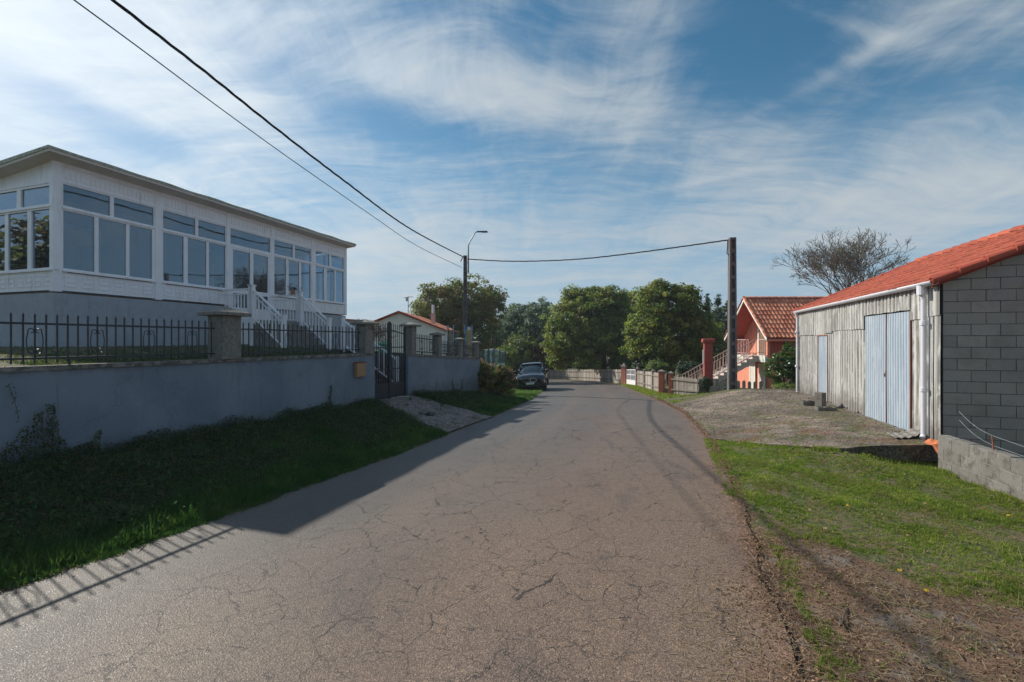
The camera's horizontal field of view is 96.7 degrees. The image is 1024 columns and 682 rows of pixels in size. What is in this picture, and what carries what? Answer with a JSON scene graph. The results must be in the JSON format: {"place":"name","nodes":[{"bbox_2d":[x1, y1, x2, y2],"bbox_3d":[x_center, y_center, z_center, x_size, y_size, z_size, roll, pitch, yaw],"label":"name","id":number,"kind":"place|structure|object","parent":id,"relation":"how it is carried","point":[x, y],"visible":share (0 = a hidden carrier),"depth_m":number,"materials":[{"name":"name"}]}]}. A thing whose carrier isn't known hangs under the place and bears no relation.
{"place":"outdoors","nodes":[
{"label":"outdoors","id":0,"kind":"place"},
{"bbox_2d":[0,344,430,366],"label":"yard ground","id":1,"kind":"structure","parent":0,"point":[53,349],"depth_m":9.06,"materials":[{"name":"plant"}]},
{"bbox_2d":[0,145,357,351],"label":"glazed house","id":2,"kind":"structure","parent":1,"relation":"on","point":[82,237],"depth_m":12.41,"materials":[{"name":"white paint"}]},
{"bbox_2d":[0,207,48,271],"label":"window","id":3,"kind":"structure","parent":2,"relation":"in","point":[30,213],"depth_m":10.50,"materials":[{"name":"white paint"}]},
{"bbox_2d":[62,208,154,280],"bbox_3d":[-9.969,-2.322,11.334,0.070,1.395,2.020,0,0,18],"label":"window","id":4,"kind":"structure","parent":2,"relation":"in","point":[95,218],"depth_m":11.41,"materials":[{"name":"white paint"}]},
{"bbox_2d":[162,231,226,288],"bbox_3d":[-9.314,-2.322,13.411,0.070,1.395,1.958,0,0,18],"label":"window","id":5,"kind":"structure","parent":2,"relation":"in","point":[184,238],"depth_m":13.22,"materials":[{"name":"white paint"}]},
{"bbox_2d":[232,248,251,318],"bbox_3d":[-8.851,-1.820,14.878,0.070,2.320,0.764,0,0,18],"label":"door leaf","id":6,"kind":"structure","parent":2,"relation":"in","point":[250,253],"depth_m":14.97,"materials":[{"name":"white paint"}]},
{"bbox_2d":[252,252,269,319],"bbox_3d":[-8.624,-1.820,15.597,0.070,2.320,0.724,0,0,18],"label":"door leaf","id":7,"kind":"structure","parent":2,"relation":"in","point":[262,294],"depth_m":15.81,"materials":[{"name":"white paint"}]},
{"bbox_2d":[274,256,311,298],"bbox_3d":[-8.180,-2.322,17.007,0.070,1.395,1.847,0,0,18],"label":"window","id":8,"kind":"structure","parent":2,"relation":"in","point":[286,260],"depth_m":17.28,"materials":[{"name":"white paint"}]},
{"bbox_2d":[302,272,341,300],"bbox_3d":[-8.364,-2.320,20.213,2.330,1.400,0.070,0,0,18],"label":"window","id":9,"kind":"structure","parent":2,"relation":"in","point":[331,273],"depth_m":20.28,"materials":[{"name":"white paint"}]},
{"bbox_2d":[316,265,344,302],"bbox_3d":[-7.571,-2.322,18.934,0.070,1.395,1.773,0,0,18],"label":"window","id":10,"kind":"structure","parent":2,"relation":"in","point":[324,268],"depth_m":18.86,"materials":[{"name":"white paint"}]},
{"bbox_2d":[241,319,326,348],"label":"porch steps","id":11,"kind":"structure","parent":1,"relation":"on","point":[290,323],"depth_m":14.19,"materials":[{"name":"concrete"}]},
{"bbox_2d":[221,284,250,345],"bbox_3d":[-8.430,-0.627,13.979,1.215,2.155,0.150,0,0,18],"label":"white balustrade","id":12,"kind":"object","parent":11,"relation":"on","point":[248,294],"visible":0.64,"depth_m":13.89,"materials":[{"name":"paint"}]},
{"bbox_2d":[248,284,287,347],"bbox_3d":[-7.302,-0.627,13.623,1.330,2.155,0.150,0,0,18],"label":"white balustrade","id":13,"kind":"object","parent":11,"relation":"on","point":[254,299],"visible":0.83,"depth_m":13.63,"materials":[{"name":"paint"}]},
{"bbox_2d":[272,291,298,321],"bbox_3d":[-7.840,-0.627,15.848,1.215,2.155,0.150,0,0,18],"label":"white balustrade","id":14,"kind":"object","parent":11,"relation":"on","point":[297,308],"visible":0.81,"depth_m":15.77,"materials":[{"name":"paint"}]},
{"bbox_2d":[299,291,332,349],"bbox_3d":[-6.712,-0.627,15.492,1.330,2.155,0.150,0,0,18],"label":"white balustrade","id":15,"kind":"object","parent":11,"relation":"on","point":[301,311],"visible":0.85,"depth_m":15.49,"materials":[{"name":"paint"}]},
{"bbox_2d":[375,354,402,398],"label":"garden steps","id":16,"kind":"structure","parent":1,"relation":"on","point":[381,379],"depth_m":14.20,"materials":[{"name":"concrete"}]},
{"bbox_2d":[341,317,398,382],"bbox_3d":[-4.480,0.457,14.321,2.130,2.450,0.080,0,0,21],"label":"white stair railing","id":17,"kind":"object","parent":16,"relation":"on","point":[343,322],"visible":0.38,"depth_m":14.25,"materials":[{"name":"paint"}]},
{"bbox_2d":[0,379,799,681],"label":"road","id":18,"kind":"structure","parent":0,"point":[547,535],"depth_m":3.99,"materials":[{"name":"asphalt"}]},
{"bbox_2d":[0,396,828,681],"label":"edge litter","id":19,"kind":"object","parent":18,"relation":"on","point":[730,484],"visible":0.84,"depth_m":4.82,"materials":[{"name":"brown plant"}]},
{"bbox_2d":[72,389,1019,668],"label":"fallen leaves","id":20,"kind":"object","parent":18,"relation":"on","point":[774,555],"visible":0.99,"depth_m":4.90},
{"bbox_2d":[374,305,451,355],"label":"cream house","id":21,"kind":"structure","parent":0,"point":[427,328],"depth_m":32.00,"materials":[{"name":"paint"}]},
{"bbox_2d":[381,395,492,431],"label":"stone path","id":22,"kind":"structure","parent":0,"point":[416,406],"depth_m":12.32,"materials":[{"name":"stone"}]},
{"bbox_2d":[0,357,1023,681],"bbox_3d":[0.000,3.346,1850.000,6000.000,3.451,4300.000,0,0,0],"label":"ground","id":23,"kind":"structure","parent":0,"point":[924,643],"depth_m":3.94,"materials":[{"name":"soil"}]},
{"bbox_2d":[3,441,15,464],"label":"climbing weed","id":24,"kind":"object","parent":23,"relation":"on","point":[11,448],"visible":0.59,"depth_m":5.62,"materials":[{"name":"green plant"}]},
{"bbox_2d":[15,426,29,466],"bbox_3d":[-6.157,1.411,5.731,0.085,0.677,0.138,0,0,7],"label":"climbing weed","id":25,"kind":"object","parent":23,"relation":"on","point":[21,446],"visible":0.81,"depth_m":5.73,"materials":[{"name":"green plant"}]},
{"bbox_2d":[24,432,35,466],"bbox_3d":[-6.126,1.451,5.806,0.091,0.597,0.144,0,0,0],"label":"climbing weed","id":26,"kind":"object","parent":23,"relation":"on","point":[26,441],"visible":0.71,"depth_m":5.80,"materials":[{"name":"green plant"}]},
{"bbox_2d":[32,411,45,459],"bbox_3d":[-6.112,1.329,5.880,0.116,0.840,0.144,0,0,0],"label":"climbing weed","id":27,"kind":"object","parent":23,"relation":"on","point":[37,450],"visible":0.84,"depth_m":5.88,"materials":[{"name":"green plant"}]},
{"bbox_2d":[43,403,56,460],"bbox_3d":[-6.071,1.283,5.976,0.107,0.933,0.140,0,0,0],"label":"climbing weed","id":28,"kind":"object","parent":23,"relation":"on","point":[53,408],"visible":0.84,"depth_m":5.98,"materials":[{"name":"green plant"}]},
{"bbox_2d":[50,420,61,458],"bbox_3d":[-6.052,1.398,6.037,0.090,0.704,0.144,0,0,0],"label":"climbing weed","id":29,"kind":"object","parent":23,"relation":"on","point":[56,440],"visible":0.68,"depth_m":6.04,"materials":[{"name":"green plant"}]},
{"bbox_2d":[0,353,375,468],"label":"boundary wall","id":30,"kind":"structure","parent":23,"relation":"on","point":[116,402],"depth_m":7.32,"materials":[{"name":"paint"}]},
{"bbox_2d":[0,312,214,364],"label":"iron fence","id":31,"kind":"object","parent":30,"relation":"on","point":[68,357],"visible":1,"depth_m":6.71,"materials":[{"name":"metal"}]},
{"bbox_2d":[197,307,251,359],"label":"stone pillar","id":32,"kind":"structure","parent":30,"relation":"on","point":[226,334],"depth_m":8.30,"materials":[{"name":"stone"}]},
{"bbox_2d":[241,322,360,356],"bbox_3d":[-4.635,-0.019,10.325,0.036,0.710,3.592,0,0,21],"label":"iron fence","id":33,"kind":"object","parent":30,"relation":"on","point":[301,351],"visible":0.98,"depth_m":10.15,"materials":[{"name":"metal"}]},
{"bbox_2d":[353,362,366,376],"bbox_3d":[-3.924,0.732,11.763,0.125,0.377,0.368,0,0,21],"label":"letterbox","id":34,"kind":"object","parent":30,"relation":"attached to","point":[359,369],"visible":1,"depth_m":11.67,"materials":[{"name":"beige paint"}]},
{"bbox_2d":[350,319,378,353],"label":"stone pillar","id":35,"kind":"structure","parent":30,"relation":"on","point":[366,327],"depth_m":12.04,"materials":[{"name":"stone"}]},
{"bbox_2d":[0,389,515,560],"bbox_3d":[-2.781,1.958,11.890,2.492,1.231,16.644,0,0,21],"label":"bank weeds","id":36,"kind":"object","parent":23,"relation":"on","point":[5,470],"visible":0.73,"depth_m":6.39,"materials":[{"name":"plant"}]},
{"bbox_2d":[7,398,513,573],"bbox_3d":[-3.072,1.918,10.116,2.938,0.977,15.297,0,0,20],"label":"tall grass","id":37,"kind":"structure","parent":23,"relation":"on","point":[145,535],"depth_m":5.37,"materials":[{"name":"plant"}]},
{"bbox_2d":[0,394,532,591],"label":"verge grass","id":38,"kind":"structure","parent":23,"relation":"on","point":[13,574],"depth_m":5.73,"materials":[{"name":"plant"}]},
{"bbox_2d":[356,315,396,348],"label":"bare twigs","id":39,"kind":"object","parent":23,"relation":"on","point":[381,333],"visible":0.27,"depth_m":27.10,"materials":[{"name":"grey plant"}]},
{"bbox_2d":[373,322,408,399],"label":"iron gate","id":40,"kind":"structure","parent":23,"relation":"on","point":[389,389],"depth_m":13.31,"materials":[{"name":"metal"}]},
{"bbox_2d":[402,354,480,395],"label":"boundary wall","id":41,"kind":"structure","parent":23,"relation":"on","point":[431,373],"depth_m":15.80,"materials":[{"name":"paint"}]},
{"bbox_2d":[399,322,421,354],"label":"stone pillar","id":42,"kind":"structure","parent":41,"relation":"on","point":[410,337],"depth_m":14.10,"materials":[{"name":"stone"}]},
{"bbox_2d":[416,334,434,354],"bbox_3d":[-2.881,0.108,15.015,0.036,0.720,1.325,0,0,21],"label":"iron fence","id":43,"kind":"object","parent":41,"relation":"on","point":[426,352],"visible":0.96,"depth_m":15.01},
{"bbox_2d":[429,332,444,355],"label":"stone pillar","id":44,"kind":"structure","parent":41,"relation":"on","point":[437,343],"depth_m":15.69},
{"bbox_2d":[442,341,457,355],"bbox_3d":[-2.290,0.264,16.594,0.036,0.604,1.408,0,0,21],"label":"iron fence","id":45,"kind":"object","parent":41,"relation":"on","point":[448,350],"visible":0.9,"depth_m":16.72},
{"bbox_2d":[454,338,464,356],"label":"stone pillar","id":46,"kind":"structure","parent":41,"relation":"on","point":[460,346],"depth_m":17.29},
{"bbox_2d":[409,273,502,353],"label":"autumn tree","id":47,"kind":"object","parent":23,"relation":"on","point":[449,308],"visible":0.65,"depth_m":42.73,"materials":[{"name":"green plant"}]},
{"bbox_2d":[447,325,472,356],"bbox_3d":[-2.476,0.921,23.637,1.450,3.558,1.322,0,0,-26],"label":"netted enclosure","id":48,"kind":"object","parent":23,"relation":"on","point":[454,333],"visible":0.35,"depth_m":23.47,"materials":[{"name":"metal"}]},
{"bbox_2d":[463,255,466,328],"bbox_3d":[-2.567,-0.763,25.000,0.270,7.844,0.200,0,0,-6],"label":"concrete pole","id":49,"kind":"object","parent":23,"relation":"on","point":[464,291],"visible":0.51,"depth_m":24.91,"materials":[{"name":"concrete"}]},
{"bbox_2d":[74,0,459,266],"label":"overhead cable","id":50,"kind":"object","parent":49,"relation":"attached to","point":[226,112],"visible":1,"depth_m":9.67,"materials":[{"name":"rubber"}]},
{"bbox_2d":[111,0,463,257],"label":"overhead cable","id":51,"kind":"object","parent":49,"relation":"attached to","point":[135,17],"visible":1,"depth_m":9.15,"materials":[{"name":"rubber"}]},
{"bbox_2d":[482,348,505,385],"bbox_3d":[-1.164,1.916,31.850,1.369,2.969,4.105,0,0,12],"label":"sheeted enclosure","id":52,"kind":"object","parent":23,"relation":"on","point":[493,356],"visible":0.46,"depth_m":30.54,"materials":[{"name":"metal"}]},
{"bbox_2d":[476,284,512,348],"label":"autumn tree","id":53,"kind":"object","parent":23,"relation":"on","point":[502,295],"visible":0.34,"depth_m":45.53,"materials":[{"name":"green plant"}]},
{"bbox_2d":[477,358,517,395],"bbox_3d":[-0.789,1.687,19.326,2.128,1.983,1.660,0,0,0],"label":"hydrangea bush","id":54,"kind":"object","parent":23,"relation":"on","point":[490,380],"visible":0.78,"depth_m":18.92,"materials":[{"name":"green plant"}]},
{"bbox_2d":[496,344,519,367],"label":"round bush","id":55,"kind":"object","parent":23,"relation":"on","point":[511,353],"visible":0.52,"depth_m":49.67,"materials":[{"name":"green plant"}]},
{"bbox_2d":[486,304,536,372],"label":"woodland tree","id":56,"kind":"object","parent":23,"relation":"on","point":[508,326],"visible":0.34,"depth_m":61.40,"materials":[{"name":"green plant"}]},
{"bbox_2d":[496,330,539,366],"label":"round bush","id":57,"kind":"object","parent":23,"relation":"on","point":[516,341],"visible":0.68,"depth_m":57.66,"materials":[{"name":"green plant"}]},
{"bbox_2d":[514,362,548,389],"bbox_3d":[1.301,2.188,29.135,2.224,1.616,4.417,-4,0,7],"label":"parked car","id":58,"kind":"object","parent":23,"relation":"on","point":[532,375],"visible":0.92,"depth_m":27.37,"materials":[{"name":"black paint"}]},
{"bbox_2d":[515,301,557,358],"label":"woodland tree","id":59,"kind":"object","parent":23,"relation":"on","point":[537,324],"visible":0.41,"depth_m":58.85,"materials":[{"name":"green plant"}]},
{"bbox_2d":[532,342,550,366],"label":"red shrub","id":60,"kind":"object","parent":23,"relation":"on","point":[537,349],"visible":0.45,"depth_m":56.40,"materials":[{"name":"green plant"}]},
{"bbox_2d":[548,370,560,378],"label":"plank fence","id":61,"kind":"object","parent":23,"relation":"on","point":[557,374],"visible":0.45,"depth_m":55.60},
{"bbox_2d":[561,369,579,379],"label":"plank fence","id":62,"kind":"object","parent":23,"relation":"on","point":[571,374],"visible":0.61,"depth_m":52.74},
{"bbox_2d":[573,358,591,369],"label":"round bush","id":63,"kind":"object","parent":23,"relation":"on","point":[579,366],"visible":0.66,"depth_m":51.61,"materials":[{"name":"green plant"}]},
{"bbox_2d":[539,283,637,370],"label":"chestnut tree","id":64,"kind":"object","parent":23,"relation":"on","point":[590,326],"visible":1,"depth_m":45.30,"materials":[{"name":"green plant"}]},
{"bbox_2d":[580,369,600,381],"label":"plank fence","id":65,"kind":"object","parent":23,"relation":"on","point":[588,374],"visible":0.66,"depth_m":48.49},
{"bbox_2d":[600,369,620,382],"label":"plank fence","id":66,"kind":"object","parent":23,"relation":"on","point":[611,375],"visible":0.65,"depth_m":42.23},
{"bbox_2d":[606,351,633,370],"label":"round bush","id":67,"kind":"object","parent":23,"relation":"on","point":[614,362],"visible":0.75,"depth_m":45.31,"materials":[{"name":"green plant"}]},
{"bbox_2d":[620,363,627,383],"bbox_3d":[9.547,2.897,38.795,0.490,2.130,0.490,0,0,37],"label":"gate post","id":68,"kind":"object","parent":23,"relation":"on","point":[623,366],"visible":0.62,"depth_m":38.63,"materials":[{"name":"brick"}]},
{"bbox_2d":[610,287,642,379],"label":"woodland tree","id":69,"kind":"object","parent":23,"relation":"on","point":[633,292],"visible":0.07,"depth_m":51.17,"materials":[{"name":"green plant"}]},
{"bbox_2d":[629,357,648,373],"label":"round bush","id":70,"kind":"object","parent":23,"relation":"on","point":[636,363],"visible":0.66,"depth_m":35.69,"materials":[{"name":"green plant"}]},
{"bbox_2d":[636,369,657,390],"bbox_3d":[8.769,2.581,29.435,0.238,1.816,9.920,0,0,8],"label":"plank fence","id":71,"kind":"object","parent":23,"relation":"on","point":[641,381],"visible":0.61,"depth_m":28.98,"materials":[{"name":"wood"}]},
{"bbox_2d":[645,360,668,373],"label":"round bush","id":72,"kind":"object","parent":23,"relation":"on","point":[655,365],"visible":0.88,"depth_m":30.68,"materials":[{"name":"green plant"}]},
{"bbox_2d":[657,369,665,392],"bbox_3d":[8.088,2.331,24.622,0.367,1.600,0.367,0,0,37],"label":"gate post","id":73,"kind":"object","parent":23,"relation":"on","point":[661,380],"visible":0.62,"depth_m":24.52,"materials":[{"name":"red brick"}]},
{"bbox_2d":[617,383,706,402],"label":"verge grass","id":74,"kind":"structure","parent":23,"relation":"on","point":[646,391],"depth_m":23.41,"materials":[{"name":"plant"}]},
{"bbox_2d":[618,278,726,384],"bbox_3d":[13.138,-0.616,36.953,9.130,9.054,6.309,0,0,-39],"label":"chestnut tree","id":75,"kind":"object","parent":23,"relation":"on","point":[680,329],"visible":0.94,"depth_m":35.53,"materials":[{"name":"green plant"}]},
{"bbox_2d":[671,376,698,394],"bbox_3d":[8.606,2.327,22.710,0.082,1.080,1.716,0,0,-27],"label":"plank fence","id":76,"kind":"object","parent":23,"relation":"on","point":[679,386],"visible":0.69,"depth_m":22.72,"materials":[{"name":"wood"}]},
{"bbox_2d":[672,359,702,382],"bbox_3d":[11.700,2.317,30.061,2.009,2.369,1.979,0,0,0],"label":"round bush","id":77,"kind":"object","parent":23,"relation":"on","point":[681,367],"visible":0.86,"depth_m":29.67,"materials":[{"name":"green plant"}]},
{"bbox_2d":[698,376,713,392],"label":"ivy clump","id":78,"kind":"object","parent":23,"relation":"on","point":[704,381],"visible":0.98,"depth_m":20.94,"materials":[{"name":"green plant"}]},
{"bbox_2d":[701,339,714,385],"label":"red pillar","id":79,"kind":"structure","parent":23,"relation":"on","point":[707,357],"depth_m":22.61,"materials":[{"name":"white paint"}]},
{"bbox_2d":[712,294,724,370],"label":"conifer tree","id":80,"kind":"object","parent":23,"relation":"on","point":[717,303],"visible":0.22,"depth_m":53.80,"materials":[{"name":"green plant"}]},
{"bbox_2d":[718,300,727,379],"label":"conifer tree","id":81,"kind":"object","parent":23,"relation":"on","point":[723,319],"visible":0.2,"depth_m":49.86,"materials":[{"name":"green plant"}]},
{"bbox_2d":[690,355,757,392],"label":"outside stairs","id":82,"kind":"structure","parent":23,"relation":"on","point":[742,365],"depth_m":25.38,"materials":[{"name":"concrete"}]},
{"bbox_2d":[682,339,746,386],"bbox_3d":[11.765,1.323,26.420,3.752,2.886,0.052,0,0,0],"label":"pink railing","id":83,"kind":"object","parent":82,"relation":"on","point":[717,361],"visible":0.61,"depth_m":26.41,"materials":[{"name":"metal"}]},
{"bbox_2d":[689,339,755,389],"bbox_3d":[11.765,1.323,25.410,3.752,2.886,0.052,0,0,0],"label":"pink railing","id":84,"kind":"object","parent":82,"relation":"on","point":[719,365],"visible":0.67,"depth_m":25.40,"materials":[{"name":"metal"}]},
{"bbox_2d":[727,237,736,389],"bbox_3d":[8.945,-0.701,18.500,0.330,6.974,0.260,0,0,9],"label":"concrete pole","id":85,"kind":"object","parent":23,"relation":"on","point":[732,333],"visible":0.84,"depth_m":18.39,"materials":[{"name":"concrete"}]},
{"bbox_2d":[467,239,728,261],"bbox_3d":[3.289,-4.225,21.886,12.935,0.566,0.470,0,0,30],"label":"overhead cable","id":86,"kind":"object","parent":85,"relation":"attached to","point":[604,256],"visible":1,"depth_m":21.39,"materials":[{"name":"rubber"}]},
{"bbox_2d":[710,379,762,392],"bbox_3d":[10.053,2.222,20.111,2.459,1.002,0.200,0,0,34],"label":"picket fence","id":87,"kind":"object","parent":23,"relation":"on","point":[716,388],"visible":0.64,"depth_m":20.07,"materials":[{"name":"wood"}]},
{"bbox_2d":[724,296,825,388],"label":"pink house","id":88,"kind":"structure","parent":23,"relation":"on","point":[771,320],"depth_m":26.26,"materials":[{"name":"ceramic"}]},
{"bbox_2d":[758,327,764,354],"bbox_3d":[14.709,-0.205,26.650,0.078,2.070,1.100,0,0,0],"label":"balcony door","id":89,"kind":"structure","parent":88,"relation":"in","point":[761,343],"depth_m":26.93,"materials":[{"name":"brown wood"}]},
{"bbox_2d":[762,341,795,388],"bbox_3d":[11.965,1.202,19.424,2.472,2.395,1.489,0,0,-24],"label":"laurel bush","id":90,"kind":"object","parent":23,"relation":"on","point":[786,369],"visible":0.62,"depth_m":19.20,"materials":[{"name":"green plant"}]},
{"bbox_2d":[771,380,795,388],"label":"weed bush","id":91,"kind":"object","parent":23,"relation":"on","point":[789,385],"visible":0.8,"depth_m":18.31,"materials":[{"name":"green plant"}]},
{"bbox_2d":[672,389,938,460],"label":"concrete yard","id":92,"kind":"structure","parent":23,"relation":"on","point":[914,450],"depth_m":10.51,"materials":[{"name":"concrete"}]},
{"bbox_2d":[679,389,918,445],"bbox_3d":[7.588,2.109,12.969,4.952,0.591,9.775,0,0,13],"label":"yard rubble","id":93,"kind":"object","parent":92,"relation":"on","point":[781,419],"visible":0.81,"depth_m":11.38,"materials":[{"name":"gravel"}]},
{"bbox_2d":[688,389,917,441],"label":"yard weeds","id":94,"kind":"object","parent":92,"relation":"on","point":[800,422],"visible":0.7,"depth_m":10.83,"materials":[{"name":"plant"}]},
{"bbox_2d":[815,392,825,405],"bbox_3d":[8.742,1.656,12.900,0.200,0.400,0.200,0,0,-23],"label":"concrete block","id":95,"kind":"object","parent":92,"relation":"on","point":[820,398],"depth_m":12.83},
{"bbox_2d":[814,406,836,410],"bbox_3d":[8.396,1.811,12.200,0.460,0.090,0.220,0,0,9],"label":"concrete block","id":96,"kind":"object","parent":92,"relation":"on","point":[823,408],"depth_m":12.11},
{"bbox_2d":[887,426,920,438],"bbox_3d":[7.700,1.725,8.800,1.006,0.234,0.325,0,0,-8],"label":"loose sheet","id":97,"kind":"object","parent":92,"relation":"on","point":[915,431],"visible":0.76,"depth_m":8.79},
{"bbox_2d":[771,227,915,294],"bbox_3d":[22.542,-2.091,30.377,9.949,11.176,7.716,0,0,0],"label":"bare tree","id":98,"kind":"object","parent":23,"relation":"on","point":[839,261],"visible":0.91,"depth_m":29.46,"materials":[{"name":"grey plant"}]},
{"bbox_2d":[667,451,1023,681],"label":"dead grass litter","id":99,"kind":"object","parent":23,"relation":"on","point":[883,639],"visible":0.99,"depth_m":3.52,"materials":[{"name":"plant"}]},
{"bbox_2d":[703,438,1023,681],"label":"lawn grass","id":100,"kind":"structure","parent":23,"relation":"on","point":[917,496],"depth_m":5.72,"materials":[{"name":"plant"}]},
{"bbox_2d":[718,532,1023,681],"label":"soil crumbs","id":101,"kind":"object","parent":23,"relation":"on","point":[876,624],"visible":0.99,"depth_m":3.50,"materials":[{"name":"brown soil"}]},
{"bbox_2d":[731,439,1023,510],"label":"edge grass","id":102,"kind":"structure","parent":23,"relation":"on","point":[1013,500],"depth_m":7.46,"materials":[{"name":"plant"}]},
{"bbox_2d":[792,224,1023,456],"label":"block shed","id":103,"kind":"structure","parent":23,"relation":"on","point":[931,346],"depth_m":8.58,"materials":[{"name":"concrete"}]},
{"bbox_2d":[817,335,827,401],"bbox_3d":[9.684,0.835,14.173,0.050,2.050,0.930,0,0,18],"label":"small blue door","id":104,"kind":"structure","parent":103,"relation":"in","point":[822,340],"depth_m":14.24,"materials":[{"name":"metal"}]},
{"bbox_2d":[865,314,886,422],"bbox_3d":[8.547,0.622,10.691,0.049,2.444,1.118,0,0,18],"label":"blue door leaf","id":105,"kind":"structure","parent":103,"relation":"in","point":[875,326],"depth_m":10.63,"materials":[{"name":"metal"}]},
{"bbox_2d":[887,311,911,429],"bbox_3d":[8.205,0.622,9.652,0.049,2.444,1.020,0,0,18],"label":"blue door leaf","id":106,"kind":"structure","parent":103,"relation":"in","point":[899,325],"depth_m":9.59,"materials":[{"name":"metal"}]},
{"bbox_2d":[938,435,1023,501],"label":"block wall","id":107,"kind":"structure","parent":23,"relation":"on","point":[988,467],"depth_m":6.71,"materials":[{"name":"concrete"}]},
{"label":"gate post","id":108,"kind":"object","parent":23,"relation":"on","visible":0},
{"bbox_2d":[626,369,635,384],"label":"white gate","id":109,"kind":"structure","parent":108,"relation":"attached to","point":[631,381],"depth_m":36.54,"materials":[{"name":"metal"}]},
{"bbox_2d":[0,0,1023,337],"label":"sky","id":110,"kind":"structure","parent":0,"point":[552,129],"materials":[{"name":"blue"}]},
{"bbox_2d":[482,388,543,402],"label":"verge grass","id":111,"kind":"structure","parent":0,"point":[532,392],"depth_m":24.25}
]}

